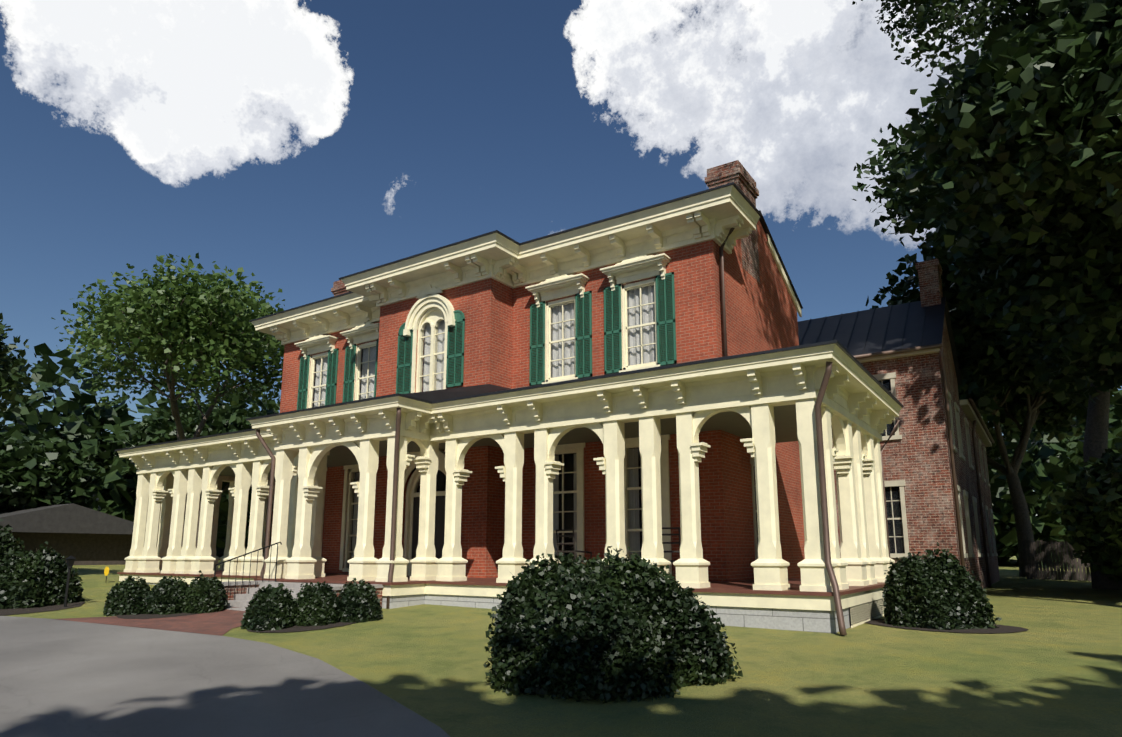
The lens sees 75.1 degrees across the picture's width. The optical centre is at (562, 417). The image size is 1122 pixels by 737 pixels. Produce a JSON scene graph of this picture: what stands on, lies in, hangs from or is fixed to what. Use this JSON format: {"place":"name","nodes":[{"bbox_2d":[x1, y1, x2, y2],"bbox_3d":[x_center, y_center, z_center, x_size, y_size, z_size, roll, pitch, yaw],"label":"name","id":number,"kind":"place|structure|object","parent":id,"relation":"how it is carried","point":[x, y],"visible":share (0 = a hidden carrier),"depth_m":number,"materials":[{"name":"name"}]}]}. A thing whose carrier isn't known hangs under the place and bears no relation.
{"place":"outdoors","nodes":[
{"label":"outdoors","id":0,"kind":"place"},
{"bbox_2d":[0,616,449,736],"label":"driveway asphalt","id":1,"kind":"structure","parent":0,"point":[62,678],"depth_m":8.00,"materials":[{"name":"grey asphalt"}]},
{"bbox_2d":[214,542,281,599],"bbox_3d":[-7.368,3.470,16.216,0.898,1.415,2.099,-23,-25,64],"label":"stair railing","id":2,"kind":"object","parent":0,"point":[250,566],"visible":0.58,"depth_m":16.40,"materials":[{"name":"black metal"}]},
{"bbox_2d":[224,584,382,606],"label":"stoop brick cheek walls","id":3,"kind":"structure","parent":0,"point":[237,589],"depth_m":16.09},
{"bbox_2d":[219,404,832,480],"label":"porch ceiling","id":4,"kind":"structure","parent":0,"point":[738,424],"depth_m":16.51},
{"bbox_2d":[0,0,1121,515],"label":"sky","id":5,"kind":"structure","parent":0,"point":[302,146],"materials":[{"name":"blue"}]},
{"bbox_2d":[1,556,1121,736],"bbox_3d":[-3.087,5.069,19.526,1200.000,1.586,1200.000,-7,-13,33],"label":"lawn","id":6,"kind":"structure","parent":0,"point":[1055,670],"depth_m":8.18,"materials":[{"name":"green plant"}]},
{"bbox_2d":[0,518,24,559],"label":"shrub","id":7,"kind":"object","parent":6,"relation":"on","point":[8,541],"depth_m":17.24,"materials":[{"name":"green plant"}]},
{"bbox_2d":[0,541,84,608],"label":"shrub","id":8,"kind":"object","parent":6,"relation":"on","point":[26,566],"depth_m":16.37,"materials":[{"name":"green plant"}]},
{"bbox_2d":[0,430,108,511],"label":"tree foliage","id":9,"kind":"object","parent":6,"relation":"on","point":[36,470],"visible":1,"depth_m":38.87,"materials":[{"name":"green plant"}]},
{"bbox_2d":[10,532,132,564],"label":"neighbour walls","id":10,"kind":"structure","parent":6,"relation":"on","point":[95,549],"depth_m":38.60,"materials":[{"name":"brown wood"}]},
{"bbox_2d":[0,503,133,533],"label":"neighbour roof","id":11,"kind":"structure","parent":10,"relation":"on","point":[68,518],"depth_m":37.23,"materials":[{"name":"grey"}]},
{"bbox_2d":[103,576,149,615],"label":"boxwood","id":12,"kind":"object","parent":6,"relation":"on","point":[121,589],"depth_m":14.63,"materials":[{"name":"green plant"}]},
{"bbox_2d":[58,607,245,635],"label":"brick walkway","id":13,"kind":"structure","parent":6,"relation":"on","point":[222,622],"depth_m":13.43,"materials":[{"name":"red brick"}]},
{"bbox_2d":[142,575,188,614],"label":"boxwood","id":14,"kind":"object","parent":6,"relation":"on","point":[156,596],"depth_m":14.66,"materials":[{"name":"green plant"}]},
{"bbox_2d":[89,279,280,545],"bbox_3d":[-20.185,0.200,37.677,14.463,15.223,10.240,-37,-38,73],"label":"tree left big trunk and limbs","id":15,"kind":"object","parent":6,"relation":"on","point":[175,409],"visible":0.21,"depth_m":37.67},
{"bbox_2d":[51,252,285,430],"bbox_3d":[-19.458,-3.918,39.349,17.226,8.665,13.221,-15,-18,55],"label":"tree foliage","id":16,"kind":"object","parent":15,"relation":"attached to","point":[191,309],"visible":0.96,"depth_m":34.19,"materials":[{"name":"green plant"}]},
{"bbox_2d":[116,397,278,507],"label":"tree foliage","id":17,"kind":"object","parent":6,"relation":"on","point":[152,429],"visible":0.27,"depth_m":57.06,"materials":[{"name":"green plant"}]},
{"bbox_2d":[183,570,228,613],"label":"boxwood","id":18,"kind":"object","parent":6,"relation":"on","point":[209,588],"depth_m":14.79,"materials":[{"name":"green plant"}]},
{"bbox_2d":[196,482,229,547],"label":"trunk and limbs","id":19,"kind":"object","parent":6,"relation":"on","point":[226,487],"depth_m":58.58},
{"bbox_2d":[240,583,297,630],"bbox_3d":[-5.015,3.304,12.645,0.946,0.854,0.948,-7,-13,33],"label":"boxwood","id":20,"kind":"object","parent":6,"relation":"on","point":[254,614],"depth_m":12.38,"materials":[{"name":"green plant"}]},
{"bbox_2d":[222,580,383,610],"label":"entrance steps","id":21,"kind":"structure","parent":6,"relation":"on","point":[240,602],"depth_m":15.93,"materials":[{"name":"grey stone"}]},
{"bbox_2d":[294,581,342,626],"bbox_3d":[-4.398,3.343,13.045,0.904,0.848,0.876,-7,-13,33],"label":"boxwood","id":22,"kind":"object","parent":6,"relation":"on","point":[316,596],"depth_m":12.81,"materials":[{"name":"green plant"}]},
{"bbox_2d":[338,578,383,622],"bbox_3d":[-3.756,3.383,13.396,0.903,0.850,0.842,-7,-13,33],"label":"boxwood","id":23,"kind":"object","parent":6,"relation":"on","point":[351,592],"depth_m":13.18,"materials":[{"name":"green plant"}]},
{"bbox_2d":[121,581,849,633],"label":"foundation wall","id":24,"kind":"structure","parent":6,"relation":"on","point":[822,621],"depth_m":11.90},
{"bbox_2d":[117,570,884,595],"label":"porch floor","id":25,"kind":"structure","parent":24,"relation":"on","point":[743,586],"depth_m":15.04,"materials":[{"name":"paint"}]},
{"bbox_2d":[124,398,894,591],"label":"porch columns","id":26,"kind":"structure","parent":25,"relation":"on","point":[853,455],"depth_m":15.39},
{"bbox_2d":[117,344,901,484],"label":"porch entablature","id":27,"kind":"structure","parent":26,"relation":"on","point":[859,397],"depth_m":14.72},
{"bbox_2d":[115,340,903,450],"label":"porch roof","id":28,"kind":"structure","parent":27,"relation":"on","point":[851,356],"depth_m":14.32,"materials":[{"name":"black metal"}]},
{"bbox_2d":[404,354,739,400],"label":"porch roof","id":29,"kind":"structure","parent":27,"relation":"on","point":[441,394],"depth_m":17.08,"materials":[{"name":"grey metal"}]},
{"bbox_2d":[556,527,680,562],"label":"porch rocking chairs","id":30,"kind":"object","parent":25,"relation":"on","point":[575,551],"visible":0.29,"depth_m":16.34,"materials":[{"name":"brown wood"}]},
{"bbox_2d":[119,574,884,610],"bbox_3d":[-3.514,4.309,19.010,21.620,0.220,6.870,-7,-13,33],"label":"porch skirt board","id":31,"kind":"object","parent":24,"relation":"attached to","point":[808,602],"visible":0.21,"depth_m":12.38,"materials":[{"name":"beige wood"}]},
{"bbox_2d":[849,598,885,627],"bbox_3d":[5.745,3.568,13.511,0.001,0.335,3.800,-7,-13,33],"label":"lattice panel","id":32,"kind":"object","parent":24,"relation":"attached to","point":[859,612],"depth_m":12.96,"materials":[{"name":"beige wood"}]},
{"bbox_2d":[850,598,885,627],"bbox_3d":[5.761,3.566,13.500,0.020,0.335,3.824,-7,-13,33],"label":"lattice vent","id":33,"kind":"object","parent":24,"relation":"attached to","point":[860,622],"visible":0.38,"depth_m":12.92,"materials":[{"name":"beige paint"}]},
{"bbox_2d":[0,602,1028,632],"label":"mulch beds","id":34,"kind":"object","parent":6,"relation":"on","point":[1004,629],"visible":0.44,"depth_m":12.63,"materials":[{"name":"brown soil"}]},
{"bbox_2d":[64,556,75,606],"bbox_3d":[-10.948,3.641,16.172,0.160,1.120,0.160,-7,-13,33],"label":"lamp post","id":35,"kind":"object","parent":34,"relation":"on","point":[70,560],"visible":0.9,"depth_m":16.18,"materials":[{"name":"metal"}]},
{"bbox_2d":[270,220,804,581],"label":"brick wall","id":36,"kind":"structure","parent":6,"relation":"on","point":[761,315],"depth_m":18.47,"materials":[{"name":"red brick"}]},
{"bbox_2d":[411,496,445,570],"bbox_3d":[-3.465,3.138,19.304,1.340,2.080,0.050,-7,-13,33],"label":"house front door","id":37,"kind":"structure","parent":36,"relation":"in","point":[439,523],"depth_m":19.26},
{"bbox_2d":[294,253,671,575],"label":"window frames","id":38,"kind":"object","parent":36,"relation":"attached to","point":[634,267],"depth_m":19.12,"materials":[{"name":"beige wood"}]},
{"bbox_2d":[313,290,655,558],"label":"window curtains","id":39,"kind":"object","parent":38,"relation":"in","point":[552,374],"visible":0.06,"depth_m":18.22,"materials":[{"name":"white fabric"}]},
{"bbox_2d":[297,272,676,409],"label":"window shutters","id":40,"kind":"object","parent":36,"relation":"attached to","point":[459,315],"visible":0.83,"depth_m":19.05,"materials":[{"name":"green wood"}]},
{"bbox_2d":[314,285,661,558],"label":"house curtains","id":41,"kind":"object","parent":36,"relation":"in","point":[635,334],"depth_m":18.66,"materials":[{"name":"white fabric"}]},
{"bbox_2d":[251,185,759,345],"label":"roof cornice","id":42,"kind":"structure","parent":36,"relation":"attached to","point":[716,215],"depth_m":18.89,"materials":[{"name":"beige wood"}]},
{"bbox_2d":[249,182,761,321],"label":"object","id":43,"kind":"structure","parent":36,"relation":"on","point":[609,218],"depth_m":18.38,"materials":[{"name":"wood"}]},
{"bbox_2d":[313,296,757,566],"bbox_3d":[-1.435,0.948,22.840,15.100,8.300,7.000,-7,-13,33],"label":"dark house interior","id":44,"kind":"object","parent":36,"relation":"on","point":[569,500],"depth_m":18.50,"materials":[{"name":"black"}]},
{"bbox_2d":[331,160,759,295],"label":"house chimneys","id":45,"kind":"object","parent":36,"relation":"on","point":[739,175],"visible":0.35,"depth_m":19.20,"materials":[{"name":"red brick"}]},
{"bbox_2d":[758,210,802,308],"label":"house roof","id":46,"kind":"structure","parent":36,"relation":"on","point":[764,225],"depth_m":20.97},
{"bbox_2d":[766,234,801,316],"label":"house rake boards","id":47,"kind":"object","parent":36,"relation":"attached to","point":[782,273],"visible":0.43,"depth_m":21.43,"materials":[{"name":"beige paint"}]},
{"bbox_2d":[0,343,1121,568],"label":"trees","id":48,"kind":"object","parent":6,"relation":"on","point":[1046,467],"visible":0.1,"depth_m":63.30,"materials":[{"name":"green plant"}]},
{"bbox_2d":[483,546,742,702],"bbox_3d":[0.374,2.328,8.592,3.232,1.510,2.782,-7,-13,33],"label":"bush","id":49,"kind":"object","parent":6,"relation":"on","point":[566,601],"depth_m":7.75,"materials":[{"name":"green plant"}]},
{"bbox_2d":[256,228,994,635],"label":"downspouts and gutters","id":50,"kind":"object","parent":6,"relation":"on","point":[822,496],"visible":0.62,"depth_m":16.62,"materials":[{"name":"brown metal"}]},
{"bbox_2d":[881,382,904,552],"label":"window","id":51,"kind":"structure","parent":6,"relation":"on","point":[900,547],"depth_m":20.66,"materials":[{"name":"white wood"}]},
{"bbox_2d":[832,258,999,588],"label":"wing brick walls","id":52,"kind":"structure","parent":6,"relation":"on","point":[916,457],"depth_m":20.60,"materials":[{"name":"red brick"}]},
{"bbox_2d":[750,348,997,560],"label":"window frames","id":53,"kind":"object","parent":52,"relation":"attached to","point":[967,408],"depth_m":21.58,"materials":[{"name":"beige wood"}]},
{"bbox_2d":[754,381,904,552],"bbox_3d":[12.715,2.072,24.371,2.697,5.250,21.421,-10,-14,43],"label":"window glass","id":54,"kind":"object","parent":53,"relation":"in","point":[889,508],"depth_m":20.51,"materials":[{"name":"glass"}]},
{"bbox_2d":[798,296,991,442],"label":"roof","id":55,"kind":"structure","parent":52,"relation":"on","point":[900,326],"depth_m":22.80,"materials":[{"name":"grey metal"}]},
{"bbox_2d":[880,542,1001,629],"bbox_3d":[6.340,2.910,12.501,1.861,1.489,1.674,-7,-13,33],"label":"bush","id":56,"kind":"object","parent":6,"relation":"on","point":[910,573],"depth_m":12.05,"materials":[{"name":"green plant"}]},
{"bbox_2d":[865,227,1024,367],"bbox_3d":[26.343,-8.292,33.998,22.606,12.158,19.091,-7,-13,33],"label":"tree foliage","id":57,"kind":"object","parent":6,"relation":"on","point":[958,316],"visible":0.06,"depth_m":35.30,"materials":[{"name":"green plant"}]},
{"bbox_2d":[852,5,1089,270],"bbox_3d":[22.750,-11.004,29.256,21.371,14.308,21.524,-7,-13,33],"label":"tree foliage","id":58,"kind":"object","parent":6,"relation":"on","point":[904,198],"visible":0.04,"depth_m":30.77,"materials":[{"name":"green plant"}]},
{"bbox_2d":[870,297,1121,491],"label":"tree foliage","id":59,"kind":"object","parent":6,"relation":"on","point":[986,379],"visible":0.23,"depth_m":36.56,"materials":[{"name":"green plant"}]},
{"bbox_2d":[876,0,1121,403],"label":"tree foliage","id":60,"kind":"object","parent":6,"relation":"on","point":[1037,175],"visible":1,"depth_m":19.36,"materials":[{"name":"green plant"}]},
{"bbox_2d":[985,380,1070,576],"bbox_3d":[24.444,1.030,40.886,12.790,15.899,14.224,-7,-13,33],"label":"tree trunk","id":61,"kind":"object","parent":6,"relation":"on","point":[1024,530],"depth_m":39.70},
{"bbox_2d":[960,190,1121,589],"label":"tree trunk","id":62,"kind":"object","parent":6,"relation":"on","point":[1095,444],"depth_m":27.52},
{"bbox_2d":[1022,540,1090,580],"bbox_3d":[0.689,5.865,30.802,97.983,2.545,15.876,-2,-11,9],"label":"picket fence","id":63,"kind":"object","parent":6,"relation":"on","point":[1055,562],"visible":0.56,"depth_m":34.40,"materials":[{"name":"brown wood"}]},
{"bbox_2d":[1045,436,1121,583],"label":"magnolia tree foliage","id":64,"kind":"object","parent":6,"relation":"on","point":[1091,515],"visible":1,"depth_m":19.96,"materials":[{"name":"green plant"}]},
{"bbox_3d":[-14.196,5.110,22.710,0.021,0.620,0.024,-7,-13,33],"label":"sign stake","id":65,"kind":"object","parent":6,"relation":"on","visible":0},
{"bbox_2d":[104,567,108,575],"bbox_3d":[-14.204,4.803,22.756,0.277,0.277,0.012,-7,-13,33],"label":"yellow sign","id":66,"kind":"object","parent":65,"relation":"attached to","point":[106,571],"visible":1,"depth_m":22.74,"materials":[{"name":"yellow plastic"}]},
{"bbox_3d":[-23.434,-0.910,20.192,8.703,12.029,11.132,-7,-13,33],"label":"near left tree trunk and limbs","id":67,"kind":"object","parent":6,"relation":"on","visible":0},
{"bbox_2d":[0,313,42,424],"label":"tree foliage","id":68,"kind":"object","parent":67,"relation":"attached to","point":[6,381],"visible":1,"depth_m":23.31,"materials":[{"name":"green plant"}]},
{"bbox_3d":[15.489,-8.717,14.168,20.436,25.596,16.554,-7,-13,33],"label":"tree trunk","id":69,"kind":"object","parent":6,"relation":"on","visible":0},
{"bbox_2d":[852,0,1077,76],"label":"tree foliage","id":70,"kind":"object","parent":69,"relation":"attached to","point":[926,12],"visible":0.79,"depth_m":17.66,"materials":[{"name":"green plant"}]}
]}

